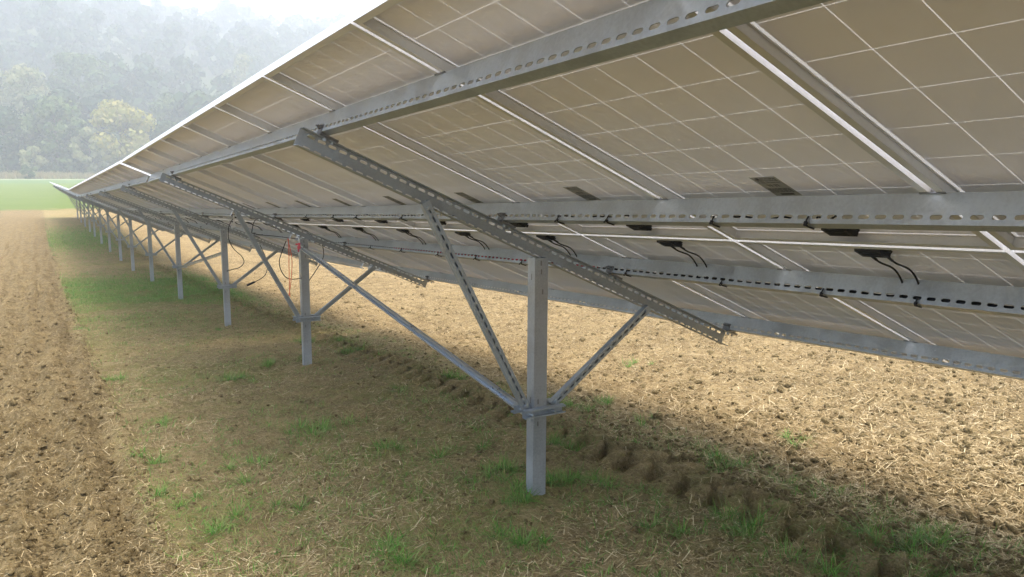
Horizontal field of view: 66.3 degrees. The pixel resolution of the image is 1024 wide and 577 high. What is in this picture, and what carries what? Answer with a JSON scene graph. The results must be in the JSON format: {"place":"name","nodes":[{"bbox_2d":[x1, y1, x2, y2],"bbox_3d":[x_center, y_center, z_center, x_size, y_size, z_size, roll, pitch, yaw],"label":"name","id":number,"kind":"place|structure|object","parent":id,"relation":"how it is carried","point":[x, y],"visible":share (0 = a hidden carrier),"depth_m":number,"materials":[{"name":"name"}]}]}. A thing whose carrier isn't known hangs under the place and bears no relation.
{"place":"outdoors","nodes":[
{"label":"outdoors","id":0,"kind":"place"},
{"bbox_2d":[19,0,369,33],"label":"sky","id":1,"kind":"structure","parent":0,"point":[311,9],"materials":[{"name":"white"}]},
{"bbox_2d":[0,17,1023,576],"bbox_3d":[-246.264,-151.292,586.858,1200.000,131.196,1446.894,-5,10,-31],"label":"ground","id":2,"kind":"structure","parent":0,"point":[32,211],"depth_m":5.51,"materials":[{"name":"soil"}]},
{"bbox_2d":[0,104,49,173],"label":"broadleaf tree","id":3,"kind":"object","parent":2,"relation":"on","point":[8,145],"visible":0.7,"depth_m":188.85,"materials":[{"name":"green plant"}]},
{"bbox_2d":[19,164,37,178],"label":"shrub","id":4,"kind":"object","parent":2,"relation":"on","point":[25,169],"visible":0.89,"depth_m":173.98,"materials":[{"name":"green plant"}]},
{"bbox_2d":[0,63,57,132],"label":"broadleaf tree","id":5,"kind":"object","parent":2,"relation":"on","point":[16,76],"visible":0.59,"depth_m":220.11,"materials":[{"name":"green plant"}]},
{"bbox_2d":[18,146,48,172],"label":"broadleaf tree","id":6,"kind":"object","parent":2,"relation":"on","point":[28,154],"visible":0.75,"depth_m":185.57,"materials":[{"name":"green plant"}]},
{"bbox_2d":[0,170,98,178],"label":"field edge reeds","id":7,"kind":"object","parent":2,"relation":"on","point":[40,175],"visible":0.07,"depth_m":178.92,"materials":[{"name":"beige plant"}]},
{"bbox_2d":[11,95,91,173],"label":"broadleaf tree","id":8,"kind":"object","parent":2,"relation":"on","point":[41,116],"visible":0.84,"depth_m":192.07,"materials":[{"name":"green plant"}]},
{"bbox_2d":[50,182,102,231],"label":"solar table","id":9,"kind":"object","parent":2,"relation":"on","point":[76,202],"visible":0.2,"depth_m":42.01,"materials":[{"name":"white"}]},
{"bbox_2d":[46,52,111,116],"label":"broadleaf tree","id":10,"kind":"object","parent":2,"relation":"on","point":[84,65],"visible":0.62,"depth_m":247.09,"materials":[{"name":"green plant"}]},
{"bbox_2d":[66,126,108,173],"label":"broadleaf tree","id":11,"kind":"object","parent":2,"relation":"on","point":[84,142],"visible":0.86,"depth_m":191.91,"materials":[{"name":"green plant"}]},
{"bbox_2d":[0,273,182,576],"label":"ploughed clods","id":12,"kind":"object","parent":2,"relation":"on","point":[34,571],"visible":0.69,"depth_m":4.08,"materials":[{"name":"soil"}]},
{"bbox_2d":[56,185,173,260],"bbox_3d":[-15.473,-2.611,30.075,3.052,2.609,16.160,-5,9,-31],"label":"solar table","id":13,"kind":"object","parent":2,"relation":"on","point":[66,191],"visible":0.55,"depth_m":27.45,"materials":[{"name":"white"}]},
{"bbox_2d":[89,98,156,173],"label":"broadleaf tree","id":14,"kind":"object","parent":2,"relation":"on","point":[122,118],"visible":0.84,"depth_m":196.06,"materials":[{"name":"green plant"}]},
{"bbox_2d":[147,119,177,140],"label":"broadleaf tree","id":15,"kind":"object","parent":2,"relation":"on","point":[165,126],"visible":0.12,"depth_m":206.65,"materials":[{"name":"green plant"}]},
{"bbox_2d":[148,92,184,123],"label":"broadleaf tree","id":16,"kind":"object","parent":2,"relation":"on","point":[164,112],"visible":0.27,"depth_m":236.03,"materials":[{"name":"green plant"}]},
{"bbox_2d":[0,0,346,159],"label":"hillside wood","id":17,"kind":"object","parent":2,"relation":"on","point":[157,37],"visible":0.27,"depth_m":355.42,"materials":[{"name":"green plant"}]},
{"bbox_2d":[69,160,383,325],"bbox_3d":[-7.047,-0.905,16.205,3.052,2.610,16.160,-5,8,-31],"label":"solar table","id":18,"kind":"object","parent":2,"relation":"on","point":[119,186],"visible":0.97,"depth_m":11.59,"materials":[{"name":"white"}]},
{"bbox_2d":[231,213,234,227],"bbox_3d":[-3.484,-0.858,9.786,0.045,0.200,0.010,-5,10,-31],"label":"white strap","id":19,"kind":"object","parent":18,"relation":"attached to","point":[233,226],"visible":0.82,"depth_m":9.79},
{"bbox_2d":[228,219,243,270],"bbox_3d":[-3.547,-0.594,10.077,0.097,0.741,0.245,7,11,39],"label":"loose cable","id":20,"kind":"object","parent":18,"relation":"hanging from","point":[233,248],"visible":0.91,"depth_m":10.07,"materials":[{"name":"rubber"}]},
{"bbox_2d":[220,53,260,88],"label":"broadleaf tree","id":21,"kind":"object","parent":2,"relation":"on","point":[239,62],"visible":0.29,"depth_m":301.06,"materials":[{"name":"green plant"}]},
{"bbox_2d":[0,256,1023,576],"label":"straw litter","id":22,"kind":"object","parent":2,"relation":"on","point":[914,516],"visible":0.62,"depth_m":4.42,"materials":[{"name":"beige plant"}]},
{"bbox_2d":[45,219,1022,576],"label":"grass tufts","id":23,"kind":"object","parent":2,"relation":"on","point":[551,477],"visible":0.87,"depth_m":4.20,"materials":[{"name":"green plant"}]},
{"bbox_2d":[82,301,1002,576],"bbox_3d":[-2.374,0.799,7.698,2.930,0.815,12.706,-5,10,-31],"label":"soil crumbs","id":24,"kind":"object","parent":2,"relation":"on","point":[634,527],"visible":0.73,"depth_m":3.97,"materials":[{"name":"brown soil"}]},
{"bbox_2d":[63,267,1023,576],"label":"sparse grass","id":25,"kind":"structure","parent":2,"relation":"on","point":[413,479],"depth_m":4.01,"materials":[{"name":"green plant"}]},
{"bbox_2d":[121,0,1023,494],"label":"solar table","id":26,"kind":"object","parent":2,"relation":"on","point":[869,146],"visible":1,"depth_m":2.64,"materials":[{"name":"white"}]},
{"bbox_2d":[246,245,266,285],"bbox_3d":[-2.809,-0.256,8.641,0.243,0.453,0.024,-5,10,-31],"label":"loose cable","id":27,"kind":"object","parent":26,"relation":"hanging from","point":[251,283],"visible":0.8,"depth_m":8.64,"materials":[{"name":"rubber"}]},
{"bbox_2d":[252,233,295,238],"bbox_3d":[-2.594,-0.587,8.710,0.638,0.055,0.133,4,9,21],"label":"loose cable","id":28,"kind":"object","parent":26,"relation":"hanging from","point":[275,236],"visible":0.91,"depth_m":8.78,"materials":[{"name":"rubber"}]},
{"bbox_2d":[287,238,291,294],"bbox_3d":[-2.017,-0.190,7.138,0.044,0.532,0.026,-5,10,-31],"label":"red cord","id":29,"kind":"object","parent":26,"relation":"hanging from","point":[291,270],"visible":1,"depth_m":7.14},
{"bbox_2d":[279,241,300,279],"bbox_3d":[-2.069,-0.264,7.327,0.218,0.366,0.026,-6,11,-39],"label":"loose cable","id":30,"kind":"object","parent":26,"relation":"hanging from","point":[279,263],"visible":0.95,"depth_m":7.27,"materials":[{"name":"rubber"}]},
{"bbox_2d":[394,247,597,267],"bbox_3d":[-0.272,-0.232,5.487,0.017,0.147,2.857,-5,10,-31],"label":"string cable","id":31,"kind":"object","parent":26,"relation":"attached to","point":[481,256],"visible":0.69,"depth_m":5.37,"materials":[{"name":"black rubber"}]},
{"bbox_2d":[327,241,1023,309],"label":"string cable","id":32,"kind":"object","parent":26,"relation":"attached to","point":[928,298],"visible":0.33,"depth_m":2.99,"materials":[{"name":"rubber"}]},
{"bbox_2d":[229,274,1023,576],"bbox_3d":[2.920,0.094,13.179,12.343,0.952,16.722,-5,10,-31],"label":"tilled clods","id":33,"kind":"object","parent":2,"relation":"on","point":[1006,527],"visible":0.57,"depth_m":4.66,"materials":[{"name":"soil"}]}
]}

